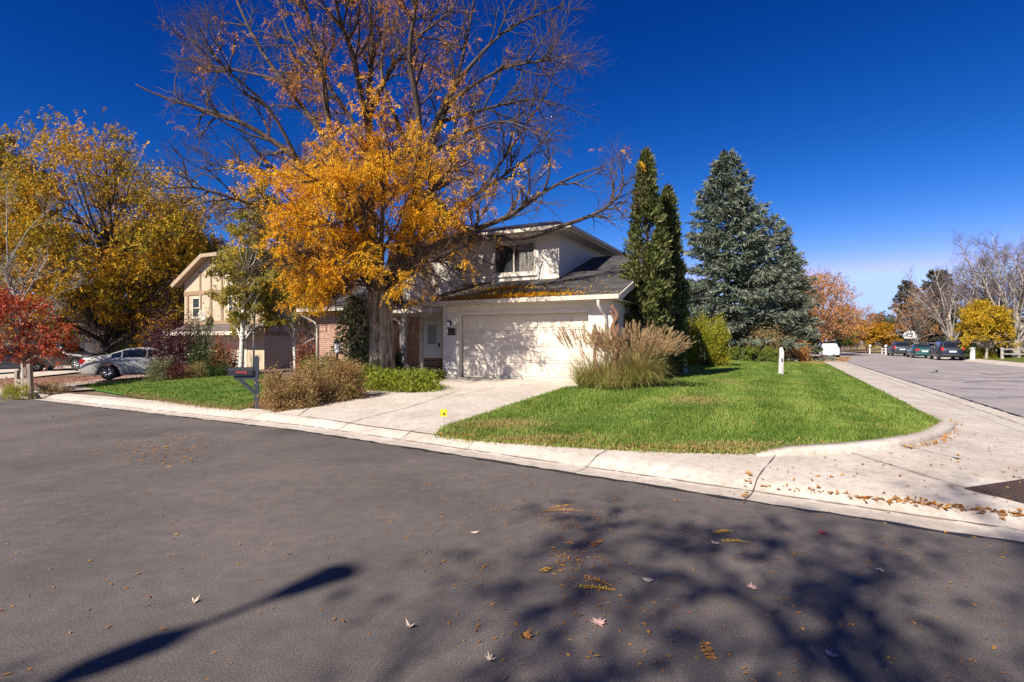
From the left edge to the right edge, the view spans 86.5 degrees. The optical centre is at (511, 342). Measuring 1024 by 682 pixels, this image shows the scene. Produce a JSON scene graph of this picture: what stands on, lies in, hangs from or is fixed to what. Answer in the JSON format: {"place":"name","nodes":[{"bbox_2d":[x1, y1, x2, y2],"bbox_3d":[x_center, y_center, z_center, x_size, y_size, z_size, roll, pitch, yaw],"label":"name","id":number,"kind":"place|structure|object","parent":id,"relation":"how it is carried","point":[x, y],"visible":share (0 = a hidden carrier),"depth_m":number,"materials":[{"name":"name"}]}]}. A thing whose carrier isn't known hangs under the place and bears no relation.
{"place":"outdoors","nodes":[
{"label":"outdoors","id":0,"kind":"place"},
{"bbox_2d":[0,365,78,378],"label":"driveway","id":1,"kind":"structure","parent":0,"point":[8,373],"depth_m":34.70,"materials":[{"name":"concrete"}]},
{"bbox_2d":[0,346,54,371],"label":"parked hatchback","id":2,"kind":"object","parent":1,"relation":"on","point":[4,364],"visible":0.36,"depth_m":34.24,"materials":[{"name":"blue paint"}]},
{"bbox_2d":[31,343,106,370],"bbox_3d":[-29.737,0.929,36.000,5.590,1.816,2.301,0,0,2],"label":"parked pickup","id":3,"kind":"object","parent":1,"relation":"on","point":[73,361],"visible":0.33,"depth_m":35.06,"materials":[{"name":"black paint"}]},
{"bbox_2d":[39,374,185,390],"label":"neighbour driveway","id":4,"kind":"structure","parent":0,"point":[84,382],"depth_m":25.05,"materials":[{"name":"grey concrete"}]},
{"bbox_2d":[79,347,198,379],"bbox_3d":[-17.354,0.959,25.898,4.940,1.476,2.192,0,0,-27],"label":"parked sedan","id":5,"kind":"object","parent":4,"relation":"on","point":[129,361],"visible":0.56,"depth_m":24.74,"materials":[{"name":"silver metal"}]},
{"bbox_2d":[0,369,286,388],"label":"gravel bed","id":6,"kind":"object","parent":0,"point":[93,377],"visible":0.25,"depth_m":27.95,"materials":[{"name":"gravel"}]},
{"bbox_2d":[0,375,147,386],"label":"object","id":7,"kind":"object","parent":6,"relation":"on","point":[68,378],"visible":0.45,"depth_m":27.62,"materials":[{"name":"brown plant"}]},
{"bbox_2d":[204,324,245,373],"bbox_3d":[-13.307,0.380,25.103,1.568,2.456,1.704,0,0,0],"label":"russet shrub","id":8,"kind":"object","parent":6,"relation":"on","point":[229,354],"visible":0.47,"depth_m":24.93,"materials":[{"name":"red plant"}]},
{"bbox_2d":[76,374,270,412],"bbox_3d":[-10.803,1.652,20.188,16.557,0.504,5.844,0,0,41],"label":"neighbour lawn","id":9,"kind":"structure","parent":0,"point":[109,391],"depth_m":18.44,"materials":[{"name":"green plant"}]},
{"bbox_2d":[141,350,177,381],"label":"sage shrub","id":10,"kind":"object","parent":9,"relation":"on","point":[154,367],"visible":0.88,"depth_m":23.18,"materials":[{"name":"green plant"}]},
{"bbox_2d":[160,358,194,379],"bbox_3d":[-14.478,1.194,23.632,1.324,0.992,1.321,0,0,-43],"label":"barberry","id":11,"kind":"object","parent":9,"relation":"on","point":[178,371],"visible":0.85,"depth_m":23.49,"materials":[{"name":"red plant"}]},
{"bbox_2d":[179,359,209,378],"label":"pale shrub","id":12,"kind":"object","parent":9,"relation":"on","point":[194,368],"visible":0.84,"depth_m":23.81,"materials":[{"name":"beige plant"}]},
{"bbox_2d":[195,359,236,376],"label":"shrub","id":13,"kind":"object","parent":9,"relation":"on","point":[211,372],"visible":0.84,"depth_m":24.03,"materials":[{"name":"green plant"}]},
{"bbox_2d":[277,377,578,433],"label":"driveway","id":14,"kind":"structure","parent":0,"point":[425,413],"depth_m":12.47,"materials":[{"name":"concrete"}]},
{"bbox_2d":[0,396,1023,681],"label":"street","id":15,"kind":"structure","parent":0,"point":[230,520],"depth_m":3.81,"materials":[{"name":"grey asphalt"}]},
{"bbox_2d":[37,409,211,466],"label":"road leaves","id":16,"kind":"object","parent":15,"relation":"on","point":[147,444],"visible":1,"depth_m":8.58,"materials":[{"name":"brown plant"}]},
{"bbox_2d":[0,416,1015,681],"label":"road leaves","id":17,"kind":"object","parent":15,"relation":"on","point":[600,590],"visible":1,"depth_m":3.83,"materials":[{"name":"orange plant"}]},
{"bbox_2d":[15,355,1023,542],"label":"tar seam","id":18,"kind":"object","parent":15,"relation":"on","point":[807,510],"visible":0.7,"depth_m":6.59,"materials":[{"name":"black asphalt"}]},
{"bbox_2d":[0,0,1023,342],"label":"sky","id":19,"kind":"structure","parent":0,"point":[878,130],"materials":[{"name":"blue"}]},
{"bbox_2d":[6,343,1023,512],"bbox_3d":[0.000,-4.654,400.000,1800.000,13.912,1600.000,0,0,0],"label":"ground","id":20,"kind":"structure","parent":0,"point":[101,393],"depth_m":25.82,"materials":[{"name":"brown soil"}]},
{"bbox_2d":[0,379,40,400],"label":"tuft grass","id":21,"kind":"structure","parent":20,"relation":"on","point":[11,391],"depth_m":19.02,"materials":[{"name":"green plant"}]},
{"bbox_2d":[14,364,33,398],"bbox_3d":[-17.913,1.469,19.941,2.310,1.411,0.203,0,0,38],"label":"wooden fence","id":22,"kind":"object","parent":20,"relation":"on","point":[29,380],"visible":0.59,"depth_m":19.32,"materials":[{"name":"brown wood"}]},
{"bbox_2d":[0,278,79,386],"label":"red maple","id":23,"kind":"object","parent":20,"relation":"on","point":[27,338],"visible":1,"depth_m":21.00,"materials":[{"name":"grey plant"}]},
{"bbox_2d":[0,131,93,330],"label":"honey locust","id":24,"kind":"object","parent":20,"relation":"on","point":[44,171],"visible":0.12,"depth_m":41.34,"materials":[{"name":"yellow plant"}]},
{"bbox_2d":[0,171,94,389],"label":"bare aspen","id":25,"kind":"object","parent":20,"relation":"on","point":[9,259],"visible":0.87,"depth_m":23.09,"materials":[{"name":"yellow plant"}]},
{"bbox_2d":[35,379,74,394],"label":"tuft grass","id":26,"kind":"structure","parent":20,"relation":"on","point":[44,387],"depth_m":19.89,"materials":[{"name":"beige plant"}]},
{"bbox_2d":[0,315,183,352],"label":"ranch house","id":27,"kind":"structure","parent":20,"relation":"on","point":[85,345],"depth_m":45.69,"materials":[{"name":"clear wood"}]},
{"bbox_2d":[0,102,234,363],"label":"honey locust","id":28,"kind":"object","parent":20,"relation":"on","point":[98,307],"visible":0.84,"depth_m":35.21,"materials":[{"name":"yellow plant"}]},
{"bbox_2d":[101,323,183,364],"bbox_3d":[-24.117,0.284,35.954,6.374,3.255,2.381,0,0,0],"label":"hedge shrub","id":29,"kind":"object","parent":20,"relation":"on","point":[125,346],"visible":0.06,"depth_m":35.82,"materials":[{"name":"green plant"}]},
{"bbox_2d":[88,215,237,340],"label":"honey locust","id":30,"kind":"object","parent":20,"relation":"on","point":[215,245],"visible":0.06,"depth_m":42.01,"materials":[{"name":"yellow plant"}]},
{"bbox_2d":[136,293,205,368],"bbox_3d":[-16.132,-0.347,25.804,3.169,4.110,2.851,0,0,0],"label":"plum shrub","id":31,"kind":"object","parent":20,"relation":"on","point":[178,350],"visible":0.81,"depth_m":25.43,"materials":[{"name":"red plant"}]},
{"bbox_2d":[181,299,218,374],"bbox_3d":[-15.115,-0.254,26.485,1.820,3.805,2.141,0,0,0],"label":"tall shrub","id":32,"kind":"object","parent":20,"relation":"on","point":[206,330],"visible":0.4,"depth_m":26.28,"materials":[{"name":"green plant"}]},
{"bbox_2d":[185,329,227,375],"bbox_3d":[-13.876,0.489,25.000,2.119,2.241,2.059,0,0,0],"label":"green shrub","id":33,"kind":"object","parent":20,"relation":"on","point":[199,355],"visible":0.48,"depth_m":24.77,"materials":[{"name":"green plant"}]},
{"bbox_2d":[201,178,285,366],"bbox_3d":[-12.002,-2.979,24.593,3.741,9.142,3.563,0,0,0],"label":"aspen","id":34,"kind":"object","parent":20,"relation":"on","point":[243,300],"visible":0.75,"depth_m":24.21,"materials":[{"name":"green plant"}]},
{"bbox_2d":[238,262,281,366],"bbox_3d":[-11.622,-1.085,25.006,1.826,5.272,2.345,0,0,-36],"label":"aspen","id":35,"kind":"object","parent":20,"relation":"on","point":[260,321],"visible":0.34,"depth_m":24.98,"materials":[{"name":"green plant"}]},
{"bbox_2d":[169,247,367,368],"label":"timbered house","id":36,"kind":"structure","parent":20,"relation":"on","point":[273,346],"depth_m":31.52,"materials":[{"name":"beige paint"}]},
{"bbox_2d":[192,297,199,318],"bbox_3d":[-18.873,-2.055,32.544,0.750,1.250,0.067,0,0,27],"label":"window","id":37,"kind":"structure","parent":36,"relation":"in","point":[196,303],"depth_m":32.55,"materials":[{"name":"white glass"}]},
{"bbox_2d":[194,336,246,366],"bbox_3d":[-16.971,0.695,31.597,4.700,2.050,0.026,0,0,27],"label":"garage door","id":38,"kind":"structure","parent":36,"relation":"in","point":[227,339],"depth_m":31.03,"materials":[{"name":"white"}]},
{"bbox_2d":[257,227,318,369],"bbox_3d":[-10.204,-2.275,25.617,3.527,7.448,3.717,0,0,-42],"label":"aspen","id":39,"kind":"object","parent":20,"relation":"on","point":[275,292],"visible":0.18,"depth_m":24.98,"materials":[{"name":"green plant"}]},
{"bbox_2d":[293,326,318,373],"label":"berry shrub","id":40,"kind":"object","parent":20,"relation":"on","point":[300,352],"visible":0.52,"depth_m":22.80,"materials":[{"name":"red plant"}]},
{"bbox_2d":[257,372,370,410],"bbox_3d":[-8.009,1.363,18.822,10.798,0.403,11.018,0,0,22],"label":"planting bed","id":41,"kind":"object","parent":20,"relation":"on","point":[287,391],"visible":0.04,"depth_m":13.52,"materials":[{"name":"brown soil"}]},
{"bbox_2d":[227,355,258,408],"bbox_3d":[-6.378,0.980,12.908,0.680,1.350,0.181,0,0,-18],"label":"mailbox","id":42,"kind":"object","parent":41,"relation":"on","point":[240,374],"visible":0.96,"depth_m":12.91,"materials":[{"name":"black metal"}]},
{"bbox_2d":[249,359,329,410],"bbox_3d":[-5.126,0.983,12.668,1.723,1.148,1.717,0,0,0],"label":"spirea","id":43,"kind":"object","parent":41,"relation":"on","point":[278,398],"visible":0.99,"depth_m":12.38,"materials":[{"name":"brown plant"}]},
{"bbox_2d":[288,349,374,402],"bbox_3d":[-4.553,0.814,13.713,1.976,1.359,2.094,0,0,31],"label":"spirea","id":44,"kind":"object","parent":41,"relation":"on","point":[344,373],"visible":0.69,"depth_m":13.40,"materials":[{"name":"brown plant"}]},
{"bbox_2d":[320,294,369,378],"bbox_3d":[-5.519,-0.141,19.048,2.600,3.264,2.627,0,0,0],"label":"young spruce","id":45,"kind":"object","parent":41,"relation":"on","point":[357,349],"visible":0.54,"depth_m":18.76,"materials":[{"name":"green plant"}]},
{"bbox_2d":[332,361,385,384],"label":"juniper","id":46,"kind":"object","parent":41,"relation":"on","point":[366,368],"visible":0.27,"depth_m":16.42,"materials":[{"name":"green plant"}]},
{"bbox_2d":[103,0,666,370],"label":"honey locust","id":47,"kind":"object","parent":41,"relation":"on","point":[327,270],"visible":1,"depth_m":16.04,"materials":[{"name":"orange plant"}]},
{"bbox_2d":[361,363,450,392],"bbox_3d":[-3.080,0.981,15.414,2.837,0.890,2.098,0,0,26],"label":"juniper","id":48,"kind":"object","parent":41,"relation":"on","point":[406,380],"visible":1,"depth_m":14.91,"materials":[{"name":"green plant"}]},
{"bbox_2d":[423,358,442,373],"bbox_3d":[-2.782,0.875,19.182,0.580,0.640,0.354,0,0,27],"label":"bench","id":49,"kind":"object","parent":20,"relation":"on","point":[434,363],"visible":0.82,"depth_m":19.04,"materials":[{"name":"brown wood"}]},
{"bbox_2d":[296,221,691,379],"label":"white house","id":50,"kind":"structure","parent":20,"relation":"on","point":[512,338],"depth_m":18.55,"materials":[{"name":"paint"}]},
{"bbox_2d":[423,320,439,368],"bbox_3d":[-3.374,0.095,22.866,0.900,2.010,0.135,0,0,27],"label":"front door","id":51,"kind":"structure","parent":50,"relation":"in","point":[431,337],"depth_m":22.92,"materials":[{"name":"paint"}]},
{"bbox_2d":[491,240,536,277],"bbox_3d":[0.084,-3.045,19.982,1.880,1.270,0.155,0,0,27],"label":"window","id":52,"kind":"structure","parent":50,"relation":"in","point":[518,263],"depth_m":19.98,"materials":[{"name":"glass"}]},
{"bbox_2d":[433,275,616,299],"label":"roof leaves","id":53,"kind":"object","parent":50,"relation":"on","point":[510,293],"visible":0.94,"depth_m":17.58,"materials":[{"name":"orange plant"}]},
{"bbox_2d":[463,313,587,379],"bbox_3d":[0.363,0.150,17.623,4.600,2.120,0.085,0,0,27],"label":"garage door","id":54,"kind":"structure","parent":50,"relation":"in","point":[513,346],"depth_m":17.63,"materials":[{"name":"paint"}]},
{"bbox_2d":[593,305,620,374],"bbox_3d":[2.518,0.061,14.459,0.773,2.130,0.216,0,0,-14],"label":"twisted vine","id":55,"kind":"object","parent":50,"relation":"attached to","point":[615,317],"visible":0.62,"depth_m":14.45,"materials":[{"name":"plant"}]},
{"bbox_2d":[0,355,1023,541],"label":"kerb","id":56,"kind":"structure","parent":20,"relation":"on","point":[656,468],"depth_m":6.61,"materials":[{"name":"concrete"}]},
{"bbox_2d":[36,363,1022,530],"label":"concrete joints","id":57,"kind":"object","parent":56,"relation":"on","point":[627,472],"visible":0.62,"depth_m":6.91,"materials":[{"name":"grey concrete"}]},
{"bbox_2d":[784,268,873,354],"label":"copper tree","id":58,"kind":"object","parent":20,"relation":"on","point":[846,331],"visible":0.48,"depth_m":63.95,"materials":[{"name":"orange plant"}]},
{"bbox_2d":[825,318,859,353],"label":"olive tree","id":59,"kind":"object","parent":20,"relation":"on","point":[847,342],"visible":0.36,"depth_m":73.14,"materials":[{"name":"green plant"}]},
{"bbox_2d":[849,320,885,352],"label":"amber tree","id":60,"kind":"object","parent":20,"relation":"on","point":[868,340],"visible":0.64,"depth_m":79.03,"materials":[{"name":"yellow plant"}]},
{"bbox_2d":[870,320,903,352],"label":"amber tree","id":61,"kind":"object","parent":20,"relation":"on","point":[889,328],"visible":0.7,"depth_m":78.28,"materials":[{"name":"yellow plant"}]},
{"bbox_2d":[885,285,942,343],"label":"brown tree","id":62,"kind":"object","parent":20,"relation":"on","point":[912,326],"visible":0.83,"depth_m":67.74,"materials":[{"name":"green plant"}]},
{"bbox_2d":[433,360,942,454],"bbox_3d":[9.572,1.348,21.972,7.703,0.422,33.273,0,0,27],"label":"corner lawn","id":63,"kind":"structure","parent":0,"point":[696,370],"depth_m":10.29,"materials":[{"name":"green plant"}]},
{"bbox_2d":[445,415,564,432],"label":"dry grass","id":64,"kind":"structure","parent":63,"relation":"on","point":[524,422],"depth_m":9.40,"materials":[{"name":"plant"}]},
{"bbox_2d":[430,385,588,438],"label":"edge grass","id":65,"kind":"structure","parent":63,"relation":"on","point":[504,406],"depth_m":11.17,"materials":[{"name":"green plant"}]},
{"bbox_2d":[486,429,639,442],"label":"dry grass","id":66,"kind":"structure","parent":63,"relation":"on","point":[540,436],"depth_m":8.19,"materials":[{"name":"plant"}]},
{"bbox_2d":[551,320,636,387],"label":"plume grass","id":67,"kind":"object","parent":63,"relation":"on","point":[581,377],"depth_m":14.43,"materials":[{"name":"beige plant"}]},
{"bbox_2d":[576,341,650,391],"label":"plume grass","id":68,"kind":"object","parent":63,"relation":"on","point":[609,382],"depth_m":13.88,"materials":[{"name":"green plant"}]},
{"bbox_2d":[581,319,695,387],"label":"plume grass","id":69,"kind":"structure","parent":63,"relation":"on","point":[649,375],"depth_m":14.27,"materials":[{"name":"beige plant"}]},
{"bbox_2d":[618,146,676,377],"bbox_3d":[4.310,-2.505,17.382,2.069,7.572,1.917,0,0,0],"label":"columnar juniper","id":70,"kind":"object","parent":63,"relation":"on","point":[650,293],"visible":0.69,"depth_m":17.06,"materials":[{"name":"green plant"}]},
{"bbox_2d":[439,397,895,449],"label":"lawn leaves","id":71,"kind":"object","parent":63,"relation":"on","point":[616,430],"visible":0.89,"depth_m":8.18,"materials":[{"name":"brown plant"}]},
{"bbox_2d":[645,182,693,376],"bbox_3d":[5.414,-2.125,18.898,1.728,6.883,1.852,0,0,0],"label":"columnar juniper","id":72,"kind":"object","parent":63,"relation":"on","point":[669,199],"visible":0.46,"depth_m":18.53,"materials":[{"name":"green plant"}]},
{"bbox_2d":[649,394,751,405],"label":"dry grass","id":73,"kind":"structure","parent":63,"relation":"on","point":[682,399],"depth_m":11.70,"materials":[{"name":"plant"}]},
{"bbox_2d":[683,308,733,365],"bbox_3d":[9.842,-0.301,27.776,2.922,3.151,2.544,0,0,0],"label":"round shrub","id":74,"kind":"object","parent":63,"relation":"on","point":[714,346],"visible":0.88,"depth_m":27.26,"materials":[{"name":"green plant"}]},
{"bbox_2d":[722,343,753,360],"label":"boxwood","id":75,"kind":"object","parent":63,"relation":"on","point":[736,353],"visible":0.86,"depth_m":34.95,"materials":[{"name":"green plant"}]},
{"bbox_2d":[605,436,884,450],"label":"dry grass","id":76,"kind":"structure","parent":63,"relation":"on","point":[734,444],"depth_m":7.47,"materials":[{"name":"plant"}]},
{"bbox_2d":[744,345,778,361],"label":"boxwood","id":77,"kind":"object","parent":63,"relation":"on","point":[772,357],"visible":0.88,"depth_m":34.64,"materials":[{"name":"green plant"}]},
{"bbox_2d":[778,347,783,373],"bbox_3d":[11.063,0.779,22.358,0.194,1.166,0.138,0,0,0],"label":"marker post","id":78,"kind":"object","parent":63,"relation":"on","point":[781,362],"visible":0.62,"depth_m":22.31,"materials":[{"name":"metal"}]},
{"bbox_2d":[784,356,826,363],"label":"dry lawn","id":79,"kind":"structure","parent":0,"point":[817,362],"depth_m":37.89,"materials":[{"name":"yellow plant"}]},
{"bbox_2d":[681,148,806,360],"bbox_3d":[15.834,-6.320,39.901,10.462,15.833,10.729,0,0,0],"label":"blue spruce","id":80,"kind":"object","parent":79,"relation":"on","point":[729,205],"visible":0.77,"depth_m":38.53,"materials":[{"name":"green plant"}]},
{"bbox_2d":[741,323,793,361],"bbox_3d":[17.206,-0.046,36.806,3.313,2.843,2.773,0,0,0],"label":"tan shrub","id":81,"kind":"object","parent":79,"relation":"on","point":[767,337],"visible":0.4,"depth_m":36.44,"materials":[{"name":"brown plant"}]},
{"bbox_2d":[733,210,838,361],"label":"blue spruce","id":82,"kind":"object","parent":79,"relation":"on","point":[789,259],"visible":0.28,"depth_m":41.64,"materials":[{"name":"green plant"}]},
{"bbox_2d":[761,246,825,354],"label":"pine","id":83,"kind":"object","parent":79,"relation":"on","point":[794,248],"visible":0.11,"depth_m":49.01,"materials":[{"name":"green plant"}]},
{"bbox_2d":[776,331,812,361],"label":"orange shrub","id":84,"kind":"object","parent":79,"relation":"on","point":[800,355],"visible":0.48,"depth_m":39.72,"materials":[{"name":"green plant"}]},
{"bbox_2d":[617,353,1023,500],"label":"pavement","id":85,"kind":"structure","parent":0,"point":[983,465],"depth_m":6.85,"materials":[{"name":"beige concrete"}]},
{"bbox_2d":[752,421,954,455],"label":"corner kerb","id":86,"kind":"structure","parent":85,"relation":"on","point":[927,435],"depth_m":7.26,"materials":[{"name":"concrete"}]},
{"bbox_2d":[741,419,1023,518],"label":"gutter leaves","id":87,"kind":"object","parent":85,"relation":"on","point":[946,506],"visible":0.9,"depth_m":5.31,"materials":[{"name":"orange plant"}]},
{"bbox_2d":[964,479,1023,503],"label":"tactile plate","id":88,"kind":"object","parent":85,"relation":"on","point":[1014,491],"visible":1,"depth_m":5.44,"materials":[{"name":"brown metal"}]},
{"bbox_2d":[845,346,886,352],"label":"field","id":89,"kind":"structure","parent":0,"point":[877,347],"depth_m":117.47,"materials":[{"name":"plant"}]},
{"bbox_2d":[824,305,865,351],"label":"pink tree","id":90,"kind":"object","parent":89,"relation":"on","point":[858,320],"visible":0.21,"depth_m":91.27,"materials":[{"name":"orange plant"}]},
{"bbox_2d":[830,304,884,348],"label":"pink tree","id":91,"kind":"object","parent":89,"relation":"on","point":[866,317],"visible":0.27,"depth_m":103.11,"materials":[{"name":"orange plant"}]},
{"bbox_2d":[863,310,896,347],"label":"green tree","id":92,"kind":"object","parent":89,"relation":"on","point":[886,319],"visible":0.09,"depth_m":104.33,"materials":[{"name":"green plant"}]},
{"bbox_2d":[878,280,929,347],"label":"spruce","id":93,"kind":"object","parent":89,"relation":"on","point":[900,287],"visible":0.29,"depth_m":83.71,"materials":[{"name":"green plant"}]},
{"bbox_2d":[909,270,960,343],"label":"spruce","id":94,"kind":"object","parent":89,"relation":"on","point":[934,338],"visible":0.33,"depth_m":79.53,"materials":[{"name":"green plant"}]},
{"bbox_2d":[926,269,962,340],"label":"spruce","id":95,"kind":"object","parent":89,"relation":"on","point":[944,272],"visible":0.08,"depth_m":82.32,"materials":[{"name":"green plant"}]},
{"bbox_2d":[825,352,1023,417],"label":"side street","id":96,"kind":"structure","parent":0,"point":[989,390],"depth_m":26.50,"materials":[{"name":"grey asphalt"}]},
{"bbox_2d":[819,343,839,356],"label":"covered car","id":97,"kind":"object","parent":96,"relation":"on","point":[831,348],"visible":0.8,"depth_m":58.56,"materials":[{"name":"white fabric"}]},
{"bbox_2d":[886,340,909,355],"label":"parked suv","id":98,"kind":"object","parent":96,"relation":"on","point":[895,347],"visible":0.84,"depth_m":63.22,"materials":[{"name":"grey paint"}]},
{"bbox_2d":[905,344,930,357],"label":"parked sedan","id":99,"kind":"object","parent":96,"relation":"on","point":[913,350],"visible":0.84,"depth_m":56.07,"materials":[{"name":"teal paint"}]},
{"bbox_2d":[929,340,964,359],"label":"parked suv","id":100,"kind":"object","parent":96,"relation":"on","point":[938,350],"visible":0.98,"depth_m":48.68,"materials":[{"name":"blue paint"}]},
{"bbox_2d":[901,354,1023,366],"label":"kerb","id":101,"kind":"structure","parent":96,"relation":"on","point":[1009,363],"depth_m":43.22,"materials":[{"name":"concrete"}]},
{"bbox_2d":[964,352,1023,361],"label":"lawn","id":102,"kind":"structure","parent":0,"point":[1021,359],"depth_m":46.09,"materials":[{"name":"green plant"}]},
{"bbox_2d":[890,253,1009,340],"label":"bare tree","id":103,"kind":"object","parent":102,"relation":"on","point":[938,318],"visible":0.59,"depth_m":59.78,"materials":[{"name":"grey plant"}]},
{"bbox_2d":[930,226,1023,357],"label":"bare tree","id":104,"kind":"object","parent":102,"relation":"on","point":[1018,307],"visible":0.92,"depth_m":47.16,"materials":[{"name":"grey plant"}]},
{"bbox_2d":[936,258,1023,346],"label":"bare tree","id":105,"kind":"object","parent":102,"relation":"on","point":[1021,322],"visible":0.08,"depth_m":66.38,"materials":[{"name":"grey plant"}]},
{"bbox_2d":[964,344,997,358],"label":"street shrub","id":106,"kind":"object","parent":102,"relation":"on","point":[979,352],"visible":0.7,"depth_m":48.19,"materials":[{"name":"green plant"}]},
{"bbox_2d":[950,298,1021,359],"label":"yellow tree","id":107,"kind":"object","parent":102,"relation":"on","point":[986,328],"visible":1,"depth_m":46.97,"materials":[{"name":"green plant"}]},
{"bbox_2d":[990,343,1011,356],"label":"street shrub","id":108,"kind":"object","parent":102,"relation":"on","point":[997,349],"visible":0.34,"depth_m":49.68,"materials":[{"name":"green plant"}]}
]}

